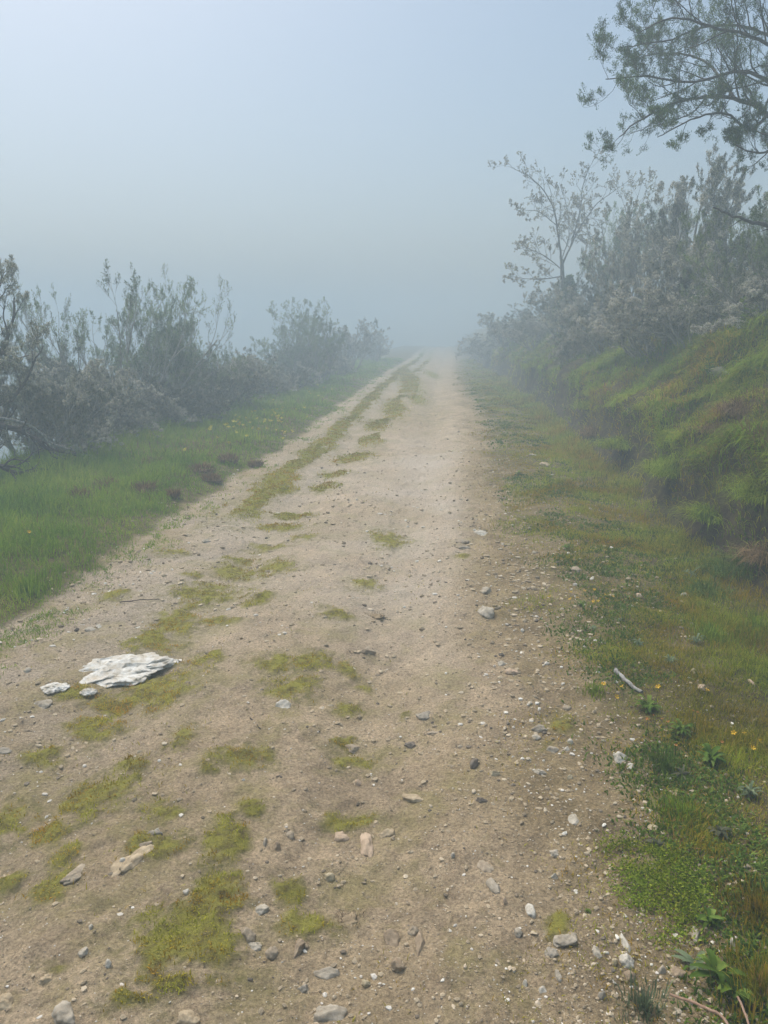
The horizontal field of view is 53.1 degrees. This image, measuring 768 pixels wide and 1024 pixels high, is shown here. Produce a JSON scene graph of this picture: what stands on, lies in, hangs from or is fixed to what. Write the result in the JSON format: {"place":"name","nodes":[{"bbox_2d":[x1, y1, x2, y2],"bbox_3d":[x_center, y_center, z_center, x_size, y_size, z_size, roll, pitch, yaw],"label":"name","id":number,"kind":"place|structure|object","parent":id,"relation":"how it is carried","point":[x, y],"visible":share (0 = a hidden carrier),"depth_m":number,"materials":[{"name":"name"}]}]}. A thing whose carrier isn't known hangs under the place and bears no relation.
{"place":"outdoors","nodes":[
{"label":"outdoors","id":0,"kind":"place"},
{"bbox_2d":[230,353,423,520],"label":"grass strip","id":1,"kind":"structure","parent":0,"point":[421,354],"depth_m":12.94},
{"bbox_2d":[0,283,767,1023],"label":"ground","id":2,"kind":"structure","parent":0,"point":[444,413],"depth_m":3.15,"materials":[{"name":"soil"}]},
{"bbox_2d":[0,993,12,1010],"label":"stone","id":3,"kind":"object","parent":2,"relation":"on","point":[6,1000],"visible":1,"depth_m":1.91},
{"bbox_2d":[0,254,50,448],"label":"heath tree","id":4,"kind":"object","parent":2,"relation":"on","point":[10,399],"visible":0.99,"depth_m":8.52,"materials":[{"name":"green plant"}]},
{"bbox_2d":[0,563,61,600],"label":"grass tussock","id":5,"kind":"object","parent":2,"relation":"on","point":[29,584],"depth_m":4.82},
{"bbox_2d":[0,447,66,481],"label":"dead branch","id":6,"kind":"object","parent":2,"relation":"on","point":[5,467],"visible":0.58,"depth_m":7.95,"materials":[{"name":"grey wood"}]},
{"bbox_2d":[0,417,84,458],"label":"dead branch","id":7,"kind":"object","parent":2,"relation":"on","point":[21,430],"visible":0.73,"depth_m":8.43,"materials":[{"name":"grey wood"}]},
{"bbox_2d":[0,417,87,449],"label":"dead branch","id":8,"kind":"object","parent":2,"relation":"on","point":[27,424],"visible":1,"depth_m":8.32,"materials":[{"name":"grey wood"}]},
{"bbox_2d":[40,682,69,694],"bbox_3d":[-1.530,0.817,3.572,0.137,0.033,0.114,-4,14,-14],"label":"quartz shard","id":9,"kind":"object","parent":2,"relation":"on","point":[52,688],"visible":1,"depth_m":3.55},
{"bbox_2d":[51,1000,74,1023],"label":"stone","id":10,"kind":"object","parent":2,"relation":"on","point":[62,1013],"visible":1,"depth_m":1.86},
{"bbox_2d":[0,335,129,458],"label":"heath shrub","id":11,"kind":"object","parent":2,"relation":"on","point":[59,419],"visible":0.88,"depth_m":9.36,"materials":[{"name":"grey plant"}]},
{"bbox_2d":[11,419,122,459],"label":"scrub bush","id":12,"kind":"object","parent":2,"relation":"on","point":[85,445],"visible":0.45,"depth_m":9.66,"materials":[{"name":"grey plant"}]},
{"bbox_2d":[60,863,84,884],"bbox_3d":[-0.950,1.118,2.367,0.052,0.030,0.100,5,10,19],"label":"stone","id":13,"kind":"object","parent":2,"relation":"on","point":[74,875],"visible":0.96,"depth_m":2.35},
{"bbox_2d":[0,327,160,443],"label":"broom shrub","id":14,"kind":"object","parent":2,"relation":"on","point":[12,379],"visible":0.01,"depth_m":12.60,"materials":[{"name":"grey plant"}]},
{"bbox_2d":[4,357,162,448],"bbox_3d":[-4.233,-1.408,10.895,2.113,1.564,2.156,-4,14,-17],"label":"heath shrub","id":15,"kind":"object","parent":2,"relation":"on","point":[133,390],"visible":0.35,"depth_m":10.79,"materials":[{"name":"grey plant"}]},
{"bbox_2d":[30,344,136,439],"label":"heath shrub","id":16,"kind":"object","parent":2,"relation":"on","point":[56,365],"visible":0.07,"depth_m":11.42,"materials":[{"name":"grey plant"}]},
{"bbox_2d":[0,259,236,431],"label":"broom shrub","id":17,"kind":"object","parent":2,"relation":"on","point":[148,346],"visible":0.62,"depth_m":12.37,"materials":[{"name":"green plant"}]},
{"bbox_2d":[79,652,173,687],"bbox_3d":[-1.300,0.786,3.843,0.500,0.061,0.402,-7,15,-25],"label":"quartz outcrop","id":18,"kind":"object","parent":2,"relation":"on","point":[125,669],"visible":0.94,"depth_m":3.81,"materials":[{"name":"stone"}]},
{"bbox_2d":[89,404,164,436],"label":"scrub bush","id":19,"kind":"object","parent":2,"relation":"on","point":[150,420],"visible":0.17,"depth_m":11.45,"materials":[{"name":"grey plant"}]},
{"bbox_2d":[110,853,143,876],"bbox_3d":[-0.814,1.110,2.400,0.079,0.039,0.134,3,20,28],"label":"stone","id":20,"kind":"object","parent":2,"relation":"on","point":[116,865],"visible":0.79,"depth_m":2.40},
{"bbox_2d":[59,276,209,401],"bbox_3d":[-4.224,-2.687,13.651,2.448,2.888,2.094,-1,13,-5],"label":"broom shrub","id":21,"kind":"object","parent":2,"relation":"on","point":[183,355],"visible":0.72,"depth_m":13.12,"materials":[{"name":"green plant"}]},
{"bbox_2d":[119,844,153,873],"bbox_3d":[-0.779,1.096,2.435,0.051,0.035,0.176,12,15,22],"label":"stone","id":22,"kind":"object","parent":2,"relation":"on","point":[126,865],"visible":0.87,"depth_m":2.40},
{"bbox_2d":[130,479,162,494],"bbox_3d":[-2.346,-0.224,7.516,0.352,0.216,0.360,0,13,0],"label":"soil clod","id":23,"kind":"object","parent":2,"relation":"on","point":[141,485],"visible":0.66,"depth_m":7.48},
{"bbox_2d":[96,367,207,425],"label":"heath shrub","id":24,"kind":"object","parent":2,"relation":"on","point":[177,413],"visible":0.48,"depth_m":12.31,"materials":[{"name":"grey plant"}]},
{"bbox_2d":[128,371,229,417],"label":"heath shrub","id":25,"kind":"object","parent":2,"relation":"on","point":[204,392],"visible":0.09,"depth_m":13.75,"materials":[{"name":"grey plant"}]},
{"bbox_2d":[0,370,369,604],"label":"dead stalks","id":26,"kind":"object","parent":2,"relation":"on","point":[179,460],"visible":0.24,"depth_m":9.99,"materials":[{"name":"plant"}]},
{"bbox_2d":[176,1010,200,1023],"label":"stone","id":27,"kind":"object","parent":2,"relation":"on","point":[187,1017],"visible":1,"depth_m":1.87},
{"bbox_2d":[155,379,231,423],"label":"scrub bush","id":28,"kind":"object","parent":2,"relation":"on","point":[217,405],"visible":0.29,"depth_m":13.03,"materials":[{"name":"grey plant"}]},
{"bbox_2d":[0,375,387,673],"bbox_3d":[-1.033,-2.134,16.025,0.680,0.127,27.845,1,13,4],"label":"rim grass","id":29,"kind":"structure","parent":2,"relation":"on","point":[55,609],"depth_m":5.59,"materials":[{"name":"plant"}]},
{"bbox_2d":[138,337,254,409],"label":"broom shrub","id":30,"kind":"object","parent":2,"relation":"on","point":[214,360],"visible":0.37,"depth_m":14.47,"materials":[{"name":"grey plant"}]},
{"bbox_2d":[186,461,215,474],"bbox_3d":[-2.084,-0.476,8.681,0.419,0.220,0.398,-8,15,-30],"label":"soil clod","id":31,"kind":"object","parent":2,"relation":"on","point":[198,469],"visible":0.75,"depth_m":8.62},
{"bbox_2d":[0,357,403,627],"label":"verge grass","id":32,"kind":"structure","parent":2,"relation":"on","point":[48,477],"depth_m":8.08,"materials":[{"name":"plant"}]},
{"bbox_2d":[155,341,249,400],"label":"broom shrub","id":33,"kind":"object","parent":2,"relation":"on","point":[221,361],"visible":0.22,"depth_m":15.63,"materials":[{"name":"grey plant"}]},
{"bbox_2d":[200,470,222,482],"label":"soil clod","id":34,"kind":"object","parent":2,"relation":"on","point":[211,477],"visible":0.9,"depth_m":8.31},
{"bbox_2d":[161,341,272,405],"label":"heath shrub","id":35,"kind":"object","parent":2,"relation":"on","point":[232,379],"visible":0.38,"depth_m":15.22,"materials":[{"name":"grey plant"}]},
{"bbox_2d":[215,451,239,464],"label":"soil clod","id":36,"kind":"object","parent":2,"relation":"on","point":[227,457],"visible":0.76,"depth_m":9.27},
{"bbox_2d":[196,361,268,405],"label":"heath shrub","id":37,"kind":"object","parent":2,"relation":"on","point":[257,382],"visible":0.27,"depth_m":15.48,"materials":[{"name":"grey plant"}]},
{"bbox_2d":[184,410,292,457],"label":"meadow flowers","id":38,"kind":"object","parent":2,"relation":"on","point":[239,423],"visible":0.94,"depth_m":10.79,"materials":[{"name":"green plant"}]},
{"bbox_2d":[221,347,281,395],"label":"heath shrub","id":39,"kind":"object","parent":2,"relation":"on","point":[258,362],"visible":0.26,"depth_m":18.24,"materials":[{"name":"grey plant"}]},
{"bbox_2d":[253,368,299,395],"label":"heath shrub","id":40,"kind":"object","parent":2,"relation":"on","point":[283,387],"visible":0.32,"depth_m":18.73,"materials":[{"name":"grey plant"}]},
{"bbox_2d":[249,330,320,377],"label":"bush","id":41,"kind":"object","parent":2,"relation":"on","point":[283,359],"visible":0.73,"depth_m":22.96,"materials":[{"name":"grey plant"}]},
{"bbox_2d":[0,360,574,1012],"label":"moss","id":42,"kind":"object","parent":2,"relation":"on","point":[400,372],"visible":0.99,"depth_m":3.82,"materials":[{"name":"plant"}]},
{"bbox_2d":[263,359,325,390],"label":"heath shrub","id":43,"kind":"object","parent":2,"relation":"on","point":[305,380],"visible":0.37,"depth_m":20.47,"materials":[{"name":"grey plant"}]},
{"bbox_2d":[249,296,349,381],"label":"broom shrub","id":44,"kind":"object","parent":2,"relation":"on","point":[315,349],"visible":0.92,"depth_m":23.23,"materials":[{"name":"green plant"}]},
{"bbox_2d":[273,338,341,378],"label":"heath shrub","id":45,"kind":"object","parent":2,"relation":"on","point":[313,363],"visible":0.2,"depth_m":24.36,"materials":[{"name":"grey plant"}]},
{"bbox_2d":[313,966,339,979],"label":"stone","id":46,"kind":"object","parent":2,"relation":"on","point":[327,973],"visible":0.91,"depth_m":2.06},
{"bbox_2d":[313,1004,347,1022],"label":"stone","id":47,"kind":"object","parent":2,"relation":"on","point":[326,1013],"visible":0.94,"depth_m":1.93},
{"bbox_2d":[323,352,358,375],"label":"heath shrub","id":48,"kind":"object","parent":2,"relation":"on","point":[343,368],"visible":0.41,"depth_m":27.37,"materials":[{"name":"grey plant"}]},
{"bbox_2d":[332,909,365,927],"bbox_3d":[-0.100,1.194,2.247,0.112,0.047,0.108,0,13,0],"label":"rock","id":49,"kind":"object","parent":2,"relation":"on","point":[352,918],"visible":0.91,"depth_m":2.25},
{"bbox_2d":[318,317,390,370],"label":"heath shrub","id":50,"kind":"object","parent":2,"relation":"on","point":[353,348],"visible":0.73,"depth_m":30.51,"materials":[{"name":"grey plant"}]},
{"bbox_2d":[360,832,372,857],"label":"stone","id":51,"kind":"object","parent":2,"relation":"on","point":[366,850],"visible":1,"depth_m":2.56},
{"bbox_2d":[349,329,392,361],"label":"heath shrub","id":52,"kind":"object","parent":2,"relation":"on","point":[380,349],"visible":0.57,"depth_m":39.45,"materials":[{"name":"grey plant"}]},
{"bbox_2d":[0,422,767,1023],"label":"edge growth","id":53,"kind":"object","parent":2,"relation":"on","point":[572,842],"visible":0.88,"depth_m":2.41,"materials":[{"name":"plant"}]},
{"bbox_2d":[383,928,399,946],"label":"stone","id":54,"kind":"object","parent":2,"relation":"on","point":[391,936],"visible":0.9,"depth_m":2.17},
{"bbox_2d":[414,930,424,956],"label":"stone","id":55,"kind":"object","parent":2,"relation":"on","point":[419,941],"visible":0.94,"depth_m":2.14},
{"bbox_2d":[454,333,507,362],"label":"heath shrub","id":56,"kind":"object","parent":2,"relation":"on","point":[484,347],"visible":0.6,"depth_m":34.74,"materials":[{"name":"grey plant"}]},
{"bbox_2d":[476,302,542,349],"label":"heath shrub","id":57,"kind":"object","parent":2,"relation":"on","point":[494,325],"visible":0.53,"depth_m":28.73,"materials":[{"name":"grey plant"}]},
{"bbox_2d":[491,314,555,351],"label":"heath shrub","id":58,"kind":"object","parent":2,"relation":"on","point":[536,332],"visible":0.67,"depth_m":23.50,"materials":[{"name":"grey plant"}]},
{"bbox_2d":[519,277,594,337],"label":"heath shrub","id":59,"kind":"object","parent":2,"relation":"on","point":[533,296],"visible":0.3,"depth_m":21.39,"materials":[{"name":"grey plant"}]},
{"bbox_2d":[488,145,640,335],"bbox_3d":[4.632,-6.993,20.265,4.419,5.195,2.115,-11,17,-40],"label":"oak sapling","id":60,"kind":"object","parent":2,"relation":"on","point":[568,279],"visible":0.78,"depth_m":19.75,"materials":[{"name":"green plant"}]},
{"bbox_2d":[553,932,577,947],"bbox_3d":[0.496,1.169,2.096,0.078,0.035,0.051,-5,10,-30],"label":"stone","id":61,"kind":"object","parent":2,"relation":"on","point":[563,940],"visible":0.99,"depth_m":2.08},
{"bbox_2d":[546,331,606,368],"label":"heath shrub","id":62,"kind":"object","parent":2,"relation":"on","point":[564,350],"visible":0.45,"depth_m":15.54,"materials":[{"name":"grey plant"}]},
{"bbox_2d":[563,423,599,437],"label":"grass tussock","id":63,"kind":"object","parent":2,"relation":"on","point":[590,431],"depth_m":11.09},
{"bbox_2d":[541,267,622,333],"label":"heath shrub","id":64,"kind":"object","parent":2,"relation":"on","point":[570,301],"visible":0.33,"depth_m":16.82,"materials":[{"name":"grey plant"}]},
{"bbox_2d":[575,680,615,701],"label":"grass tussock","id":65,"kind":"object","parent":2,"relation":"on","point":[594,689],"depth_m":3.50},
{"bbox_2d":[545,288,648,356],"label":"heath shrub","id":66,"kind":"object","parent":2,"relation":"on","point":[585,330],"visible":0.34,"depth_m":14.76,"materials":[{"name":"grey plant"}]},
{"bbox_2d":[580,433,636,452],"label":"grass tussock","id":67,"kind":"object","parent":2,"relation":"on","point":[614,443],"depth_m":9.17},
{"bbox_2d":[452,350,767,1023],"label":"ditch grass","id":68,"kind":"structure","parent":2,"relation":"on","point":[572,447],"depth_m":4.81,"materials":[{"name":"plant"}]},
{"bbox_2d":[557,166,671,292],"bbox_3d":[6.678,-7.370,21.342,3.709,4.249,2.298,-11,17,-39],"label":"shrub","id":69,"kind":"object","parent":2,"relation":"on","point":[605,215],"visible":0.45,"depth_m":20.97,"materials":[{"name":"green plant"}]},
{"bbox_2d":[482,301,767,586],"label":"bank grass","id":70,"kind":"structure","parent":2,"relation":"on","point":[685,377],"depth_m":8.44,"materials":[{"name":"plant"}]},
{"bbox_2d":[619,953,634,968],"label":"stone","id":71,"kind":"object","parent":2,"relation":"on","point":[627,959],"visible":0.96,"depth_m":2.03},
{"bbox_2d":[491,295,767,525],"bbox_3d":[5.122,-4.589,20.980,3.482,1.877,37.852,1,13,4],"label":"bank tufts","id":72,"kind":"object","parent":2,"relation":"on","point":[604,362],"visible":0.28,"depth_m":8.07,"materials":[{"name":"plant"}]},
{"bbox_2d":[499,304,767,508],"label":"dry grass","id":73,"kind":"structure","parent":2,"relation":"on","point":[737,415],"depth_m":6.69,"materials":[{"name":"plant"}]},
{"bbox_2d":[581,193,696,310],"bbox_3d":[4.847,-4.599,14.093,2.319,2.658,1.556,-1,13,-2],"label":"heath shrub","id":74,"kind":"object","parent":2,"relation":"on","point":[628,249],"visible":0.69,"depth_m":14.09,"materials":[{"name":"green plant"}]},
{"bbox_2d":[577,202,700,300],"bbox_3d":[5.859,-5.326,17.184,2.605,2.872,3.045,9,16,35],"label":"broom shrub","id":75,"kind":"object","parent":2,"relation":"on","point":[616,242],"visible":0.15,"depth_m":16.78,"materials":[{"name":"grey plant"}]},
{"bbox_2d":[606,965,685,1023],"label":"grass tussock","id":76,"kind":"object","parent":2,"relation":"on","point":[646,1004],"depth_m":1.90,"materials":[{"name":"grey plant"}]},
{"bbox_2d":[622,450,682,484],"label":"grass tussock","id":77,"kind":"object","parent":2,"relation":"on","point":[663,467],"depth_m":7.04,"materials":[{"name":"plant"}]},
{"bbox_2d":[579,273,726,359],"bbox_3d":[4.279,-2.815,11.635,2.490,1.521,2.440,2,13,10],"label":"heath shrub","id":78,"kind":"object","parent":2,"relation":"on","point":[631,340],"visible":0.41,"depth_m":11.38,"materials":[{"name":"grey plant"}]},
{"bbox_2d":[601,682,709,712],"bbox_3d":[1.179,0.817,3.344,0.459,0.100,0.190,4,14,15],"label":"weed rosette","id":79,"kind":"object","parent":2,"relation":"on","point":[648,705],"visible":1,"depth_m":3.33,"materials":[{"name":"green plant"}]},
{"bbox_2d":[633,742,701,783],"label":"grass tussock","id":80,"kind":"object","parent":2,"relation":"on","point":[664,761],"depth_m":2.89,"materials":[{"name":"green plant"}]},
{"bbox_2d":[580,827,758,967],"bbox_3d":[0.839,1.099,2.285,0.463,0.077,0.588,0,13,0],"label":"clover patch","id":81,"kind":"object","parent":2,"relation":"on","point":[657,878],"visible":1,"depth_m":2.27,"materials":[{"name":"plant"}]},
{"bbox_2d":[577,0,767,174],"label":"heath tree","id":82,"kind":"object","parent":2,"relation":"on","point":[734,135],"visible":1,"depth_m":7.54,"materials":[{"name":"green plant"}]},
{"bbox_2d":[645,786,717,833],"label":"grass tussock","id":83,"kind":"object","parent":2,"relation":"on","point":[683,808],"depth_m":2.59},
{"bbox_2d":[645,710,723,747],"bbox_3d":[1.175,0.875,3.068,0.224,0.106,0.275,-2,13,-9],"label":"weed rosette","id":84,"kind":"object","parent":2,"relation":"on","point":[680,727],"visible":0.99,"depth_m":3.12,"materials":[{"name":"green plant"}]},
{"bbox_2d":[606,268,765,348],"bbox_3d":[4.224,-2.831,10.809,1.910,1.237,1.876,-12,18,-42],"label":"scrub bush","id":85,"kind":"object","parent":2,"relation":"on","point":[668,328],"visible":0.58,"depth_m":10.65,"materials":[{"name":"grey plant"}]},
{"bbox_2d":[671,949,708,970],"bbox_3d":[0.809,1.172,2.007,0.104,0.022,0.089,0,13,0],"label":"weed rosette","id":86,"kind":"object","parent":2,"relation":"on","point":[687,957],"visible":0.56,"depth_m":2.02,"materials":[{"name":"green plant"}]},
{"bbox_2d":[661,497,724,530],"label":"grass tussock","id":87,"kind":"object","parent":2,"relation":"on","point":[706,514],"depth_m":6.01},
{"bbox_2d":[669,993,728,1023],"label":"dry stalk","id":88,"kind":"object","parent":2,"relation":"on","point":[700,1006],"visible":1,"depth_m":1.60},
{"bbox_2d":[641,138,757,316],"bbox_3d":[5.051,-4.359,12.637,1.686,3.011,2.512,5,14,22],"label":"shrub","id":89,"kind":"object","parent":2,"relation":"on","point":[655,236],"visible":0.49,"depth_m":12.32,"materials":[{"name":"green plant"}]},
{"bbox_2d":[636,214,767,322],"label":"heath shrub","id":90,"kind":"object","parent":2,"relation":"on","point":[673,245],"visible":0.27,"depth_m":10.84,"materials":[{"name":"grey plant"}]},
{"bbox_2d":[666,573,748,608],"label":"grass tussock","id":91,"kind":"object","parent":2,"relation":"on","point":[703,590],"depth_m":4.90,"materials":[{"name":"green plant"}]},
{"bbox_2d":[693,908,723,928],"bbox_3d":[0.895,1.120,2.130,0.085,0.041,0.072,0,13,0],"label":"weed rosette","id":92,"kind":"object","parent":2,"relation":"on","point":[711,917],"visible":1,"depth_m":2.12,"materials":[{"name":"green plant"}]},
{"bbox_2d":[682,418,734,438],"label":"grass tussock","id":93,"kind":"object","parent":2,"relation":"on","point":[711,426],"depth_m":6.66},
{"bbox_2d":[696,743,725,766],"bbox_3d":[1.242,0.918,2.888,0.105,0.062,0.115,0,13,0],"label":"weed rosette","id":94,"kind":"object","parent":2,"relation":"on","point":[712,756],"visible":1,"depth_m":2.89,"materials":[{"name":"green plant"}]},
{"bbox_2d":[662,611,765,655],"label":"grass tussock","id":95,"kind":"object","parent":2,"relation":"on","point":[710,629],"depth_m":4.17,"materials":[{"name":"plant"}]},
{"bbox_2d":[689,948,746,989],"bbox_3d":[0.834,1.161,1.942,0.131,0.057,0.120,-6,14,-23],"label":"weed rosette","id":96,"kind":"object","parent":2,"relation":"on","point":[712,963],"visible":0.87,"depth_m":1.94,"materials":[{"name":"green plant"}]},
{"bbox_2d":[681,543,760,592],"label":"grass tussock","id":97,"kind":"object","parent":2,"relation":"on","point":[726,567],"depth_m":5.25,"materials":[{"name":"green plant"}]},
{"bbox_2d":[677,185,767,316],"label":"broom shrub","id":98,"kind":"object","parent":2,"relation":"on","point":[759,257],"visible":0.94,"depth_m":8.91,"materials":[{"name":"green plant"}]},
{"bbox_2d":[713,207,767,231],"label":"dead branch","id":99,"kind":"object","parent":98,"relation":"attached to","point":[763,224],"visible":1,"depth_m":8.21,"materials":[{"name":"grey plant"}]},
{"bbox_2d":[694,395,754,417],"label":"grass tussock","id":100,"kind":"object","parent":2,"relation":"on","point":[734,406],"depth_m":6.71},
{"bbox_2d":[683,468,767,509],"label":"grass tussock","id":101,"kind":"object","parent":2,"relation":"on","point":[751,492],"depth_m":5.32,"materials":[{"name":"plant"}]},
{"bbox_2d":[690,263,767,334],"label":"scrub bush","id":102,"kind":"object","parent":2,"relation":"on","point":[751,293],"visible":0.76,"depth_m":8.91,"materials":[{"name":"grey plant"}]},
{"bbox_2d":[692,155,767,279],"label":"heath shrub","id":103,"kind":"object","parent":2,"relation":"on","point":[704,196],"visible":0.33,"depth_m":11.68,"materials":[{"name":"grey plant"}]},
{"bbox_2d":[701,936,767,1023],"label":"grass tussock","id":104,"kind":"object","parent":2,"relation":"on","point":[761,975],"depth_m":1.90,"materials":[{"name":"plant"}]},
{"bbox_2d":[706,870,767,942],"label":"grass tussock","id":105,"kind":"object","parent":2,"relation":"on","point":[760,905],"depth_m":2.15,"materials":[{"name":"plant"}]},
{"bbox_2d":[716,971,758,1005],"bbox_3d":[0.868,1.173,1.899,0.087,0.047,0.097,2,13,10],"label":"weed rosette","id":106,"kind":"object","parent":2,"relation":"on","point":[735,994],"visible":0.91,"depth_m":1.88,"materials":[{"name":"green plant"}]},
{"bbox_2d":[716,605,767,639],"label":"grass tussock","id":107,"kind":"object","parent":2,"relation":"on","point":[757,623],"depth_m":4.36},
{"bbox_2d":[721,537,767,575],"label":"grass tussock","id":108,"kind":"object","parent":2,"relation":"on","point":[757,555],"depth_m":5.06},
{"bbox_2d":[737,780,763,797],"bbox_3d":[1.282,0.971,2.684,0.094,0.047,0.080,6,14,23],"label":"weed rosette","id":109,"kind":"object","parent":2,"relation":"on","point":[750,790],"visible":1,"depth_m":2.68,"materials":[{"name":"green plant"}]},
{"bbox_2d":[0,0,767,406],"label":"sky","id":110,"kind":"structure","parent":0,"point":[340,151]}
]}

